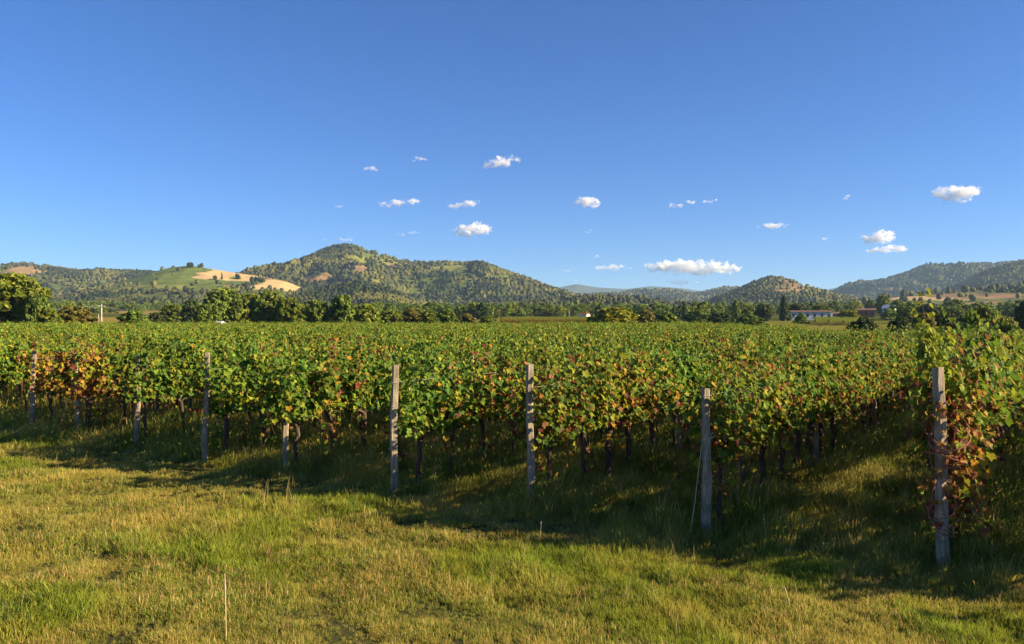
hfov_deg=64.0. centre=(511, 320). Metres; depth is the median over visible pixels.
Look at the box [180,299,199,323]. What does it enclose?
broadleaf tree
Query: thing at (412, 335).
grapevine
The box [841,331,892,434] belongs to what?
grapevine
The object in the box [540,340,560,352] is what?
grapevine
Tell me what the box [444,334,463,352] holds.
grapevine
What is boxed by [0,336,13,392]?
grapevine
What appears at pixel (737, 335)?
grapevine
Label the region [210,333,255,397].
grapevine
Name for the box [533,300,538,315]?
poplar tree
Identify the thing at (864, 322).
shrub
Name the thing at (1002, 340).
grapevine
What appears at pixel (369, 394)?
grapevine
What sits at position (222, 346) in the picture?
grapevine
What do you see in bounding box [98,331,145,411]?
grapevine
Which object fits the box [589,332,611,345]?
grapevine
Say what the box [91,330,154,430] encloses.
grapevine
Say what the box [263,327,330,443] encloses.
grapevine
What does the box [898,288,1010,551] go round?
grapevine
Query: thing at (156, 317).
shrub
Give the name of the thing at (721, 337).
grapevine
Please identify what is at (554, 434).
grapevine
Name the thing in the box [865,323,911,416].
grapevine
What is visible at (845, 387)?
grapevine
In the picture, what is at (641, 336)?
grapevine
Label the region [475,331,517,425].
grapevine
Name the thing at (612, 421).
grapevine
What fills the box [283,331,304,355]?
grapevine
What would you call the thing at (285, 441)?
vineyard post
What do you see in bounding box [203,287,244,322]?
broadleaf tree
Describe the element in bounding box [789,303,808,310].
broadleaf tree
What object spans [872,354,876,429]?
vineyard post
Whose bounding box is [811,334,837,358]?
grapevine
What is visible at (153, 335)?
grapevine
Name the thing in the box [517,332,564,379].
grapevine
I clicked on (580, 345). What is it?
grapevine
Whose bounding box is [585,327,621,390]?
grapevine
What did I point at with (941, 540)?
vineyard post
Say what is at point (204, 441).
vineyard post
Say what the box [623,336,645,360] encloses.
grapevine
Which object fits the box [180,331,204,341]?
grapevine
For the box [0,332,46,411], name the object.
grapevine
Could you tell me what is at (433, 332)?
grapevine
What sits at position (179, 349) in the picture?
grapevine
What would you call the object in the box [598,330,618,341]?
grapevine
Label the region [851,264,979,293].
wooded ridge
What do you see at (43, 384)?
grapevine
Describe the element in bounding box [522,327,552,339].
grapevine
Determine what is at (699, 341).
grapevine
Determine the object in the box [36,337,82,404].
grapevine
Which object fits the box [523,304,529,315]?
poplar tree
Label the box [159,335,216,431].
grapevine
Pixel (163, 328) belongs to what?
grapevine
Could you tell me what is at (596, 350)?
grapevine
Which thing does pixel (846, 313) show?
broadleaf tree
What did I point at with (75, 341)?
grapevine
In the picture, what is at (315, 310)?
broadleaf tree
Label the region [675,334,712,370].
grapevine
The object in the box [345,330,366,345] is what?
grapevine
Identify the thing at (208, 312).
broadleaf tree
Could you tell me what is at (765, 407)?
grapevine
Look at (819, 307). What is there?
broadleaf tree
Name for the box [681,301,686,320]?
cypress tree
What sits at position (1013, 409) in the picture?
grapevine
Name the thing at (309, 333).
grapevine
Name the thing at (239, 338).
grapevine
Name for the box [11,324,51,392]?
grapevine
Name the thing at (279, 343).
grapevine
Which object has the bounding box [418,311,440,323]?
shrub
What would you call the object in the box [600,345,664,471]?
grapevine
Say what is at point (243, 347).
grapevine
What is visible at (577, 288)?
blue mountain
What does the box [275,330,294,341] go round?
grapevine
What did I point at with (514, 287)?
distant woods
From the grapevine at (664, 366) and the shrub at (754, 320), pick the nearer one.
the grapevine at (664, 366)
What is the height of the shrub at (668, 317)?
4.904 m
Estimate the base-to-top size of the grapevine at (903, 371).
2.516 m
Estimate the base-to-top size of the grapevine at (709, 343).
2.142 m
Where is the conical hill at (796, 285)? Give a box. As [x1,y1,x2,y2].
[770,279,812,294]
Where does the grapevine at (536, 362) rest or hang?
on the ground at (346, 633)
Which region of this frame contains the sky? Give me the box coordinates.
[0,0,1023,290]
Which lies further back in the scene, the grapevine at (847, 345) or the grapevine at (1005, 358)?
the grapevine at (847, 345)
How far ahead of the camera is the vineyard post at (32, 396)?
19.33 m
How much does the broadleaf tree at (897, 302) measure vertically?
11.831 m
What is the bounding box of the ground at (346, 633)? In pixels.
[0,309,1022,643]
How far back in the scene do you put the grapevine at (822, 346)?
23.41 m
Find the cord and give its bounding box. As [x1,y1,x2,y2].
[690,432,714,529]
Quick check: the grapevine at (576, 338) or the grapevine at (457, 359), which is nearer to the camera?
the grapevine at (457, 359)
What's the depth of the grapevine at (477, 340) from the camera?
21.77 m
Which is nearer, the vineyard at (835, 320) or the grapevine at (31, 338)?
the grapevine at (31, 338)
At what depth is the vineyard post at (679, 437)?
15.39 m
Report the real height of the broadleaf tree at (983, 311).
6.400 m
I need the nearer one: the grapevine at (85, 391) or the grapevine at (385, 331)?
the grapevine at (85, 391)
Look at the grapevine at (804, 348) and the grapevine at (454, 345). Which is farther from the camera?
the grapevine at (454, 345)
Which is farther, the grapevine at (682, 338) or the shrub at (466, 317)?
the shrub at (466, 317)
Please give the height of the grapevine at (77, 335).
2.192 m
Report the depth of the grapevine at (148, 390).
16.81 m
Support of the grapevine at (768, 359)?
on the ground at (346, 633)
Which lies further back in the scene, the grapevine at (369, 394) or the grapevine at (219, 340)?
the grapevine at (219, 340)
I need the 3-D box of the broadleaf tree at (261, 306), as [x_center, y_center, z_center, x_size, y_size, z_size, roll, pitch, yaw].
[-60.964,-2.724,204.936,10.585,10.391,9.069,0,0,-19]
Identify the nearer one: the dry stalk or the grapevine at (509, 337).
the dry stalk
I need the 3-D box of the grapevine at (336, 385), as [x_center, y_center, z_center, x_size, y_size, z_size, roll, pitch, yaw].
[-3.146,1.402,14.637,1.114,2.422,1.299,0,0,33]
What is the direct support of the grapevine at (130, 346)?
on the ground at (346, 633)
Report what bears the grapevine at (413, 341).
on the ground at (346, 633)
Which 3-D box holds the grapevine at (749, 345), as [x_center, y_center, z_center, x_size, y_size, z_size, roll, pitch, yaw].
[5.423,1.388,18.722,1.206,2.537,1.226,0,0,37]
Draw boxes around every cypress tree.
[672,304,676,316]
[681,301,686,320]
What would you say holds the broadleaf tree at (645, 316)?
on the ground at (346, 633)
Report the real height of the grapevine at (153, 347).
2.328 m
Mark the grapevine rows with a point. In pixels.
(371, 327)
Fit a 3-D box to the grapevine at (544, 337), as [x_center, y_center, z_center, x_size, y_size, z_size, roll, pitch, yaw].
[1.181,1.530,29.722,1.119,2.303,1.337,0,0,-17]
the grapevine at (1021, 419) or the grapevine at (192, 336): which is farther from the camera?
the grapevine at (192, 336)
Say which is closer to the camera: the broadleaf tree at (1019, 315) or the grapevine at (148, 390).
the grapevine at (148, 390)
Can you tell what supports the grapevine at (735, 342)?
on the ground at (346, 633)
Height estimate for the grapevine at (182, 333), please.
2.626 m
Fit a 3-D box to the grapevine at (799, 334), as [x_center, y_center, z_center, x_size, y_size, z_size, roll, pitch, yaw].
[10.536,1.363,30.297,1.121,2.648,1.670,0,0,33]
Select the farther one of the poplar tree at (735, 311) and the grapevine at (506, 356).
the poplar tree at (735, 311)
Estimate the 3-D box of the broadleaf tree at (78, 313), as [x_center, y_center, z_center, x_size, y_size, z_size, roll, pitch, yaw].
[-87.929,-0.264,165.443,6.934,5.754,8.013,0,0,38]
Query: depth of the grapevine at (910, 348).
21.63 m
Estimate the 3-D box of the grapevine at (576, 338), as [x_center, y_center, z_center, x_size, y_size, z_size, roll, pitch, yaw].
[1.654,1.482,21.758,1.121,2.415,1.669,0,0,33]
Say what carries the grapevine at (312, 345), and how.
on the ground at (346, 633)
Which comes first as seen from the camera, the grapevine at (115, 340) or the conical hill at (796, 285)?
the grapevine at (115, 340)
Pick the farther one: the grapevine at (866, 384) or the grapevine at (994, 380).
the grapevine at (866, 384)
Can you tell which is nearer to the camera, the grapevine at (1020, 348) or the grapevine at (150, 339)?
the grapevine at (1020, 348)
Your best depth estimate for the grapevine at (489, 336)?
26.77 m
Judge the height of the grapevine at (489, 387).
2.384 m
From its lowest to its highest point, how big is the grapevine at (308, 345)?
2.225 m
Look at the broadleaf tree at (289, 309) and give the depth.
198.20 m
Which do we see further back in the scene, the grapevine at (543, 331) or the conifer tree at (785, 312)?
the conifer tree at (785, 312)
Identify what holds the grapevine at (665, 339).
on the ground at (346, 633)
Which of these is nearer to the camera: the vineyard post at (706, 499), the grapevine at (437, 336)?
the vineyard post at (706, 499)
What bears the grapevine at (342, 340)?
on the ground at (346, 633)
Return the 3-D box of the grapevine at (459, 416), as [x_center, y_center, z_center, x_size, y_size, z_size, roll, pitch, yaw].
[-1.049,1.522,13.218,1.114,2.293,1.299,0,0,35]
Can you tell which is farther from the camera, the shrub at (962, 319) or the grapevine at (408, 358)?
the shrub at (962, 319)
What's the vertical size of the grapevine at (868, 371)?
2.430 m
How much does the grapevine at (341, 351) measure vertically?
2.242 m
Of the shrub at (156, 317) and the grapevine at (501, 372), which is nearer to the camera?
the grapevine at (501, 372)
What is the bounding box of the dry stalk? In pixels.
[224,573,226,640]
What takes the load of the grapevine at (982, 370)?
on the ground at (346, 633)
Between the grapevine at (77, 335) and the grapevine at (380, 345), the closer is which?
the grapevine at (380, 345)
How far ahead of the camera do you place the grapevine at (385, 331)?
29.80 m
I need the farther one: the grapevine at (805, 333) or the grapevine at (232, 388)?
the grapevine at (805, 333)
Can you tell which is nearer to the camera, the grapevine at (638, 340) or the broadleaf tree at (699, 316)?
the grapevine at (638, 340)
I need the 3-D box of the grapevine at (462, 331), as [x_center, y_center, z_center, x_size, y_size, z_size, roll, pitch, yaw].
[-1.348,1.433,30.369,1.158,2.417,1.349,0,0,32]
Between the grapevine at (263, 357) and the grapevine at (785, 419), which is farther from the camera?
the grapevine at (263, 357)
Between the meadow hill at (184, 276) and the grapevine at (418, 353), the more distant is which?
the meadow hill at (184, 276)
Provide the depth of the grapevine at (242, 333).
31.40 m
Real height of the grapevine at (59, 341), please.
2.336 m
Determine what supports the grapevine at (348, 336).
on the ground at (346, 633)
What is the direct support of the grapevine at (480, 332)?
on the ground at (346, 633)
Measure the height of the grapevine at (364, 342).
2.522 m
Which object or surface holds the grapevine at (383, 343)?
on the ground at (346, 633)
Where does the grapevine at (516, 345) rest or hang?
on the ground at (346, 633)
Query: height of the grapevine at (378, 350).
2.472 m
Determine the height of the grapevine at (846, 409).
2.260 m
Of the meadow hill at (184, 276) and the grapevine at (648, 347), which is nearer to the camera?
the grapevine at (648, 347)
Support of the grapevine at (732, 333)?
on the ground at (346, 633)
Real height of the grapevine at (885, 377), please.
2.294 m
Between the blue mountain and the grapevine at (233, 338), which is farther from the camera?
the blue mountain
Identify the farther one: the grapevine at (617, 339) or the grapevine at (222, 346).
the grapevine at (617, 339)
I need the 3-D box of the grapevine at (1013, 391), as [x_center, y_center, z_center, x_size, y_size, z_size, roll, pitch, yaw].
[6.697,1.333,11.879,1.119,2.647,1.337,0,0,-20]
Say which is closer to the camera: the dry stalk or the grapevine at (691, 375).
the dry stalk
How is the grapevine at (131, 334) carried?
on the ground at (346, 633)
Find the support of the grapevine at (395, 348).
on the ground at (346, 633)
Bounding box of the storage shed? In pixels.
[778,310,833,319]
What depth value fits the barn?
559.79 m
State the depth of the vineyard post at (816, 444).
14.07 m
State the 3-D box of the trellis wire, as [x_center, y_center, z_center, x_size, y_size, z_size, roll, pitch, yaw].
[8.379,1.335,27.014,0.004,0.935,36.120,0,0,34]
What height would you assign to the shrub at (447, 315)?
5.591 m
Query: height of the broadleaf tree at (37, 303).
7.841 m
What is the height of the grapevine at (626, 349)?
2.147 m
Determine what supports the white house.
on the ground at (346, 633)
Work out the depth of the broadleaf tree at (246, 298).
213.42 m
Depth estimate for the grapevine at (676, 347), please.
20.20 m
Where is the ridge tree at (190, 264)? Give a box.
[187,262,193,267]
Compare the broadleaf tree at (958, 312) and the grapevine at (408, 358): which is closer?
the grapevine at (408, 358)
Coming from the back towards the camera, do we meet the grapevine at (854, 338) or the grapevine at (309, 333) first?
the grapevine at (309, 333)
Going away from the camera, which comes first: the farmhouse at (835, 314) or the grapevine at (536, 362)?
the grapevine at (536, 362)
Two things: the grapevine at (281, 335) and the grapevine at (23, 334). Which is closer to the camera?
the grapevine at (23, 334)
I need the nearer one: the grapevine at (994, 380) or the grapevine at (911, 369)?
the grapevine at (994, 380)
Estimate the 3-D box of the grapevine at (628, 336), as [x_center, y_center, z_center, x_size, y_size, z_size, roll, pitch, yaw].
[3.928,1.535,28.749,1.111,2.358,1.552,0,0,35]
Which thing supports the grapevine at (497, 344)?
on the ground at (346, 633)
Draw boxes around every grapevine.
[0,320,20,403]
[0,330,17,389]
[0,332,29,402]
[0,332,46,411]
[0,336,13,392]
[11,321,46,384]
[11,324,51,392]
[12,339,84,419]
[15,326,58,394]
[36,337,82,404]
[48,326,86,351]
[48,330,70,385]
[49,325,125,434]
[53,324,115,413]
[61,324,110,402]
[63,333,88,341]
[71,328,88,346]
[85,334,110,348]
[89,323,136,400]
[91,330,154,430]
[95,330,123,341]
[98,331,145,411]
[104,325,181,442]
[117,323,139,345]
[126,335,177,410]
[127,333,156,352]
[127,335,181,422]
[135,332,164,346]
[153,322,194,353]
[153,323,185,343]
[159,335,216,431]
[161,336,193,407]
[166,339,209,421]
[174,330,267,452]
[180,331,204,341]
[180,340,243,424]
[181,329,207,344]
[185,321,205,337]
[193,335,227,401]
[197,342,234,410]
[199,329,232,343]
[201,322,232,338]
[202,326,237,349]
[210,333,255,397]
[224,334,239,341]
[226,334,247,343]
[228,335,275,422]
[233,328,263,397]
[237,330,271,342]
[238,336,286,451]
[247,332,306,421]
[252,328,287,342]
[255,347,330,463]
[256,330,283,353]
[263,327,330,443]
[264,335,289,347]
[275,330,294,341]
[276,332,330,423]
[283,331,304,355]
[286,335,315,348]
[299,324,315,340]
[299,332,374,451]
[303,332,324,355]
[305,329,321,344]
[308,341,356,433]
[311,323,350,415]
[316,332,348,347]
[325,332,346,352]
[333,341,404,451]
[334,325,375,401]
[337,325,355,343]
[340,331,390,434]
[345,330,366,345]
[365,322,391,341]
[365,328,439,443]
[366,328,390,359]
[367,332,398,426]
[371,324,397,351]
[371,355,453,487]
[375,327,411,347]
[386,335,414,356]
[388,340,429,372]
[389,327,420,343]
[396,334,417,345]
[404,329,429,350]
[407,337,452,429]
[409,344,490,473]
[419,334,440,349]
[420,337,480,431]
[420,342,452,418]
[425,327,444,343]
[428,323,462,347]
[429,329,454,355]
[437,330,462,343]
[443,337,475,361]
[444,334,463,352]
[451,328,491,346]
[452,337,524,464]
[454,339,498,427]
[460,322,476,340]
[460,325,500,359]
[460,327,494,341]
[475,326,505,350]
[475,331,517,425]
[485,334,514,357]
[485,339,548,455]
[495,331,529,354]
[497,351,590,488]
[498,325,564,436]
[498,332,541,368]
[515,329,537,342]
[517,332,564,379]
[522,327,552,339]
[533,337,580,365]
[534,324,589,446]
[539,331,555,346]
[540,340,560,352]
[548,328,568,348]
[548,334,625,480]
[553,326,583,347]
[557,337,612,440]
[561,331,591,361]
[571,332,647,481]
[572,336,609,358]
[576,331,592,347]
[583,340,623,440]
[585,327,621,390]
[589,328,613,342]
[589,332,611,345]
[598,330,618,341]
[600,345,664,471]
[601,339,635,429]
[607,326,624,347]
[618,331,635,344]
[618,345,656,427]
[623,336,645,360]
[625,344,685,451]
[627,325,658,350]
[631,327,671,371]
[634,330,650,346]
[642,330,669,343]
[643,325,667,351]
[647,338,700,451]
[653,332,680,349]
[656,339,683,417]
[658,329,701,370]
[664,332,686,348]
[666,343,716,445]
[666,352,765,528]
[671,325,699,348]
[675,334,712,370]
[682,345,731,418]
[683,332,705,343]
[691,323,717,350]
[692,333,788,495]
[696,340,719,368]
[698,330,737,354]
[701,334,748,382]
[706,333,744,358]
[709,331,730,345]
[712,335,759,392]
[725,336,751,351]
[725,342,804,491]
[726,326,771,378]
[729,329,743,341]
[741,338,784,382]
[749,324,788,367]
[752,337,823,483]
[764,333,837,474]
[765,322,806,365]
[768,325,785,344]
[773,324,812,373]
[776,328,822,363]
[776,329,846,464]
[791,322,807,341]
[791,329,817,341]
[793,341,823,359]
[797,346,858,456]
[804,336,835,363]
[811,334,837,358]
[813,344,869,454]
[817,338,873,439]
[822,336,848,351]
[824,341,838,359]
[830,334,881,439]
[831,335,856,355]
[834,332,863,354]
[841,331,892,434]
[847,325,872,352]
[848,336,868,355]
[851,328,877,351]
[856,329,903,423]
[857,338,896,429]
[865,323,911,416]
[879,327,915,416]
[884,340,918,415]
[887,326,920,410]
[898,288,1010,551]
[898,338,917,403]
[900,327,917,345]
[903,306,1012,535]
[920,324,1009,507]
[940,322,1020,483]
[949,321,1022,477]
[955,309,1023,473]
[959,314,1023,464]
[964,311,1023,465]
[982,339,1023,456]
[992,330,1023,417]
[995,336,1023,437]
[998,337,1023,445]
[1004,345,1023,430]
[1005,322,1023,429]
[1008,346,1023,427]
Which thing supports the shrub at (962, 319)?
on the ground at (346, 633)
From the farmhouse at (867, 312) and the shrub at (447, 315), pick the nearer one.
the shrub at (447, 315)
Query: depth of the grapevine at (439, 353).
20.28 m
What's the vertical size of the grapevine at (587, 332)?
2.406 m
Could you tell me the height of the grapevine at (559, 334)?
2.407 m
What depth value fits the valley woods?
571.57 m
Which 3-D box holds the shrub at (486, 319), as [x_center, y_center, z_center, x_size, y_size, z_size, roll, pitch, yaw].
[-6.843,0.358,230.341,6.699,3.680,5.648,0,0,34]
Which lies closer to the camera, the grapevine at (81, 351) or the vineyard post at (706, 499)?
the vineyard post at (706, 499)
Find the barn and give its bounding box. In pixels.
[882,305,895,313]
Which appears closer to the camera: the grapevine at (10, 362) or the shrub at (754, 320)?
the grapevine at (10, 362)
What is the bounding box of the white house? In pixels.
[577,311,590,316]
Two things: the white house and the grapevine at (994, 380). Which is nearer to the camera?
the grapevine at (994, 380)
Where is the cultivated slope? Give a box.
[861,290,1023,308]
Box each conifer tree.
[779,295,791,320]
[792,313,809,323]
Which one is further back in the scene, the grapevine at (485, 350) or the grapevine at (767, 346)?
the grapevine at (767, 346)
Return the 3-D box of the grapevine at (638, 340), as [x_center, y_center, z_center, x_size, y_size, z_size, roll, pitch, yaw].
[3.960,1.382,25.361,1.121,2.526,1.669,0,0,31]
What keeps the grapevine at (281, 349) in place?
on the ground at (346, 633)
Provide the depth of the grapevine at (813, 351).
22.91 m
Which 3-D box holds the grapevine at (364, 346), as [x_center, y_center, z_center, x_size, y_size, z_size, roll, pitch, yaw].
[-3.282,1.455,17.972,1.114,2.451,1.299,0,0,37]
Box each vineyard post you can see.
[29,349,36,425]
[73,360,79,431]
[134,356,140,448]
[201,352,210,460]
[282,374,289,469]
[390,365,398,494]
[526,363,534,502]
[676,359,681,454]
[700,388,711,534]
[813,367,818,463]
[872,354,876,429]
[932,367,950,568]
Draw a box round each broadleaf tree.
[0,272,51,322]
[20,293,53,324]
[57,305,99,323]
[158,303,182,322]
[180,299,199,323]
[193,303,222,323]
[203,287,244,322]
[240,292,254,323]
[246,290,283,323]
[276,297,303,323]
[300,299,331,323]
[324,294,355,322]
[354,303,380,323]
[636,310,655,323]
[682,310,708,322]
[753,304,772,321]
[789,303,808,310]
[811,304,834,311]
[838,310,860,317]
[875,294,889,313]
[890,300,902,307]
[896,306,918,322]
[911,312,939,331]
[918,304,937,313]
[932,311,964,333]
[946,307,964,317]
[966,306,996,330]
[1013,299,1023,330]
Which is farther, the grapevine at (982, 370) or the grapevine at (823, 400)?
the grapevine at (823, 400)
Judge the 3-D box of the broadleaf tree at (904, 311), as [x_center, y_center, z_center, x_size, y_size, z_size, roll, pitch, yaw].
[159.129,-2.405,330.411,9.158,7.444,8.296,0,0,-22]
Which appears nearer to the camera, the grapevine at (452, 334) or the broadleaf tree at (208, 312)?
the grapevine at (452, 334)
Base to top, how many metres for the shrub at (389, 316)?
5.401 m
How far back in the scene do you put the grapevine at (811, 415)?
13.01 m
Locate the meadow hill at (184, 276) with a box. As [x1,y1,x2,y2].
[108,266,299,299]
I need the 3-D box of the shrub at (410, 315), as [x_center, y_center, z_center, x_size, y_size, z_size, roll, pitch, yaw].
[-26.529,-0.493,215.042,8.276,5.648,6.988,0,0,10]
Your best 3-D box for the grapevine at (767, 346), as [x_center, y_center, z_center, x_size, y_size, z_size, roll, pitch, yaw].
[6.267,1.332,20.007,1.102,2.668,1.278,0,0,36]
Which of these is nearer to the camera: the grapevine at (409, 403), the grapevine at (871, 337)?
the grapevine at (409, 403)
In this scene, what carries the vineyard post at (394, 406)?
on the ground at (346, 633)
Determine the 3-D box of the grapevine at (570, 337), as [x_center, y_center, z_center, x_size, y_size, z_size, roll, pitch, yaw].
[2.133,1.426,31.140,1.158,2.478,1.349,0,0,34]
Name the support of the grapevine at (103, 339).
on the ground at (346, 633)
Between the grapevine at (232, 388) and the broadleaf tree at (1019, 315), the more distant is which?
the broadleaf tree at (1019, 315)
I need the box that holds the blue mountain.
[559,284,837,293]
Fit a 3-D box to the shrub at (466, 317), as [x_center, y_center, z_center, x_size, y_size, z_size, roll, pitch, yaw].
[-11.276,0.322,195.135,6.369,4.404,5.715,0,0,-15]
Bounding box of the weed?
[740,595,754,605]
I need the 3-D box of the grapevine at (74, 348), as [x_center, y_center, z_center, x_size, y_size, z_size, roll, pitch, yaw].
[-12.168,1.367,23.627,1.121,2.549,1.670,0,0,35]
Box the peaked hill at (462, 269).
[268,250,538,296]
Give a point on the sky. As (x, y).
(699, 145)
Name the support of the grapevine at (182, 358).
on the ground at (346, 633)
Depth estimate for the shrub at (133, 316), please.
168.49 m
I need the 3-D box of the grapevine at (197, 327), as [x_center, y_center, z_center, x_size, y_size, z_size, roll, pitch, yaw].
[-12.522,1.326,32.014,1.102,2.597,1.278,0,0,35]
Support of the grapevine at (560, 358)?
on the ground at (346, 633)
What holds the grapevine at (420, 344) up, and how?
on the ground at (346, 633)
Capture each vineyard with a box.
[500,316,596,323]
[813,316,858,325]
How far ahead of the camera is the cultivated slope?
1267.59 m
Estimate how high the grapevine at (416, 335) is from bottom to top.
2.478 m
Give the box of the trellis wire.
[398,367,547,429]
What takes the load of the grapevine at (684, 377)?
on the ground at (346, 633)
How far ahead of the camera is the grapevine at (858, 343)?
27.93 m
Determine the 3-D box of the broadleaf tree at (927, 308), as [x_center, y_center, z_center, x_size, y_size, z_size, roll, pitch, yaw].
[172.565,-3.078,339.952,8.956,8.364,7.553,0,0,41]
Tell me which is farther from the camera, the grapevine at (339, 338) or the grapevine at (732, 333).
the grapevine at (339, 338)
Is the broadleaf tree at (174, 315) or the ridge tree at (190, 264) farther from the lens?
the ridge tree at (190, 264)
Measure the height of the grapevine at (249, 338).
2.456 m
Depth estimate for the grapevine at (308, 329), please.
33.82 m
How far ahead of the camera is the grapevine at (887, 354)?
18.74 m
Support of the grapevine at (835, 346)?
on the ground at (346, 633)
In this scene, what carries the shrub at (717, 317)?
on the ground at (346, 633)
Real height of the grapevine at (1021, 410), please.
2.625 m
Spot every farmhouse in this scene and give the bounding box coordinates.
[833,311,839,316]
[857,307,875,316]
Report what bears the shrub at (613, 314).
on the ground at (346, 633)
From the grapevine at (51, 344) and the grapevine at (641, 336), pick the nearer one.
the grapevine at (51, 344)
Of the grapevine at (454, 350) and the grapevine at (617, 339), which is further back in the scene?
the grapevine at (617, 339)
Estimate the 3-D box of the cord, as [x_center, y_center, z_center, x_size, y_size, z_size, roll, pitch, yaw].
[2.251,1.947,9.784,0.322,1.254,0.241,0,0,0]
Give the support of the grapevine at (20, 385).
on the ground at (346, 633)
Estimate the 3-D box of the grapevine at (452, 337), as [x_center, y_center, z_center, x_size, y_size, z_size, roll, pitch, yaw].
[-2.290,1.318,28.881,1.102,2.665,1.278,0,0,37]
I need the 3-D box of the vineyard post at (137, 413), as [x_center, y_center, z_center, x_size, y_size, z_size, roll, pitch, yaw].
[-7.659,1.793,16.760,0.118,2.173,0.116,0,-1,-15]
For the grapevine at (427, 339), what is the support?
on the ground at (346, 633)
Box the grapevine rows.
[0,320,1023,399]
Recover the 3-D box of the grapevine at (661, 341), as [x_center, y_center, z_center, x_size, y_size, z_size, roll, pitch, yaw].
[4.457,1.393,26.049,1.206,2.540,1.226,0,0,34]
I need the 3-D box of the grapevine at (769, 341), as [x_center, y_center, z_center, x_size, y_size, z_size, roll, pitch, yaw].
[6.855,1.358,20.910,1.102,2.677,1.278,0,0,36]
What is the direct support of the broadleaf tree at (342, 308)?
on the ground at (346, 633)
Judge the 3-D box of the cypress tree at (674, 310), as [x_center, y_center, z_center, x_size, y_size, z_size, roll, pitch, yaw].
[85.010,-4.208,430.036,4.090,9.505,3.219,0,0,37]
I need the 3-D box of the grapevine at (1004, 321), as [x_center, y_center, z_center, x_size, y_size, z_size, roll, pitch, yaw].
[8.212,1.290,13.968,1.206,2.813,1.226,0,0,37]
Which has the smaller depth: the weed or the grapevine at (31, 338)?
the weed
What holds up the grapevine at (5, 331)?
on the ground at (346, 633)
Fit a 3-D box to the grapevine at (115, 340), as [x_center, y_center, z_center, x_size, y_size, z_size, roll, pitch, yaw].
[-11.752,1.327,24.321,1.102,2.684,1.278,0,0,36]
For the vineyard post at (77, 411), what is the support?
on the ground at (346, 633)
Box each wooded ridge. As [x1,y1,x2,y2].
[2,265,121,289]
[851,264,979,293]
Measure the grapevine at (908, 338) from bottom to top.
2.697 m
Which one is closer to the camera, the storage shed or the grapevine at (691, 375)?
the grapevine at (691, 375)
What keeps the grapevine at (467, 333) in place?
on the ground at (346, 633)
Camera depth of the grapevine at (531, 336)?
33.16 m
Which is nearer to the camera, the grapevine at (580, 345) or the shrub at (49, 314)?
the grapevine at (580, 345)
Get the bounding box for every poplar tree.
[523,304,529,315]
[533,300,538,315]
[731,299,740,320]
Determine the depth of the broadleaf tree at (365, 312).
173.47 m
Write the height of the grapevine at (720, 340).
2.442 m
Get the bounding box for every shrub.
[32,307,63,323]
[115,309,151,324]
[148,312,167,322]
[378,309,402,323]
[399,308,421,322]
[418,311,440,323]
[434,308,457,323]
[455,313,476,323]
[477,316,497,323]
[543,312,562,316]
[586,307,639,323]
[654,311,680,323]
[706,312,734,323]
[731,315,767,326]
[846,316,879,332]
[887,316,912,335]
[956,315,969,328]
[989,316,1022,333]
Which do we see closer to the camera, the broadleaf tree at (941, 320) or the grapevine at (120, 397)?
the grapevine at (120, 397)
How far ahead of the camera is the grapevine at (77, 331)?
28.25 m
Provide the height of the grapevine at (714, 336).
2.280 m
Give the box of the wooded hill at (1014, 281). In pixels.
[982,278,1021,286]
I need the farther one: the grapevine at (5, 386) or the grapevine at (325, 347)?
the grapevine at (5, 386)
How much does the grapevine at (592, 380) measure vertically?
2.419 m
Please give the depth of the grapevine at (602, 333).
33.24 m
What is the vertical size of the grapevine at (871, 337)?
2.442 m
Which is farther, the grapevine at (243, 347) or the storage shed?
the storage shed
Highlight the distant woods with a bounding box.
[0,243,1023,307]
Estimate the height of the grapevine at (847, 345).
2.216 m
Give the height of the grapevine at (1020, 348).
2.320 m
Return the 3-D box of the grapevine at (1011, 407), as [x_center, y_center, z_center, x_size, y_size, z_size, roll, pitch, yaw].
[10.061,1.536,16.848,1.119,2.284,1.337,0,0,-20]
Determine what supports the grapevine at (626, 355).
on the ground at (346, 633)
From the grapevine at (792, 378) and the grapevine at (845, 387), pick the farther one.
the grapevine at (845, 387)
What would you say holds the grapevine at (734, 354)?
on the ground at (346, 633)
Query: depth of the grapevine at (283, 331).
32.14 m
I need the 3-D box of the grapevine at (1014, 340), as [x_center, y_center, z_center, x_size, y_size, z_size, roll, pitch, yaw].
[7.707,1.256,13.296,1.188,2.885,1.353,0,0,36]
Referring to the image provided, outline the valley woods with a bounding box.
[49,298,1021,320]
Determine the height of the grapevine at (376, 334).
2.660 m
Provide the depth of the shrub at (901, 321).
119.45 m
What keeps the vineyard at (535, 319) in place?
on the ground at (346, 633)
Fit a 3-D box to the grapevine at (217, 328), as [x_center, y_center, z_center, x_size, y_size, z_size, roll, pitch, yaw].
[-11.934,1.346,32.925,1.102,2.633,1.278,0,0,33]
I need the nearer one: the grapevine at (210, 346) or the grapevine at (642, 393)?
the grapevine at (642, 393)
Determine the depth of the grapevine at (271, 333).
22.30 m

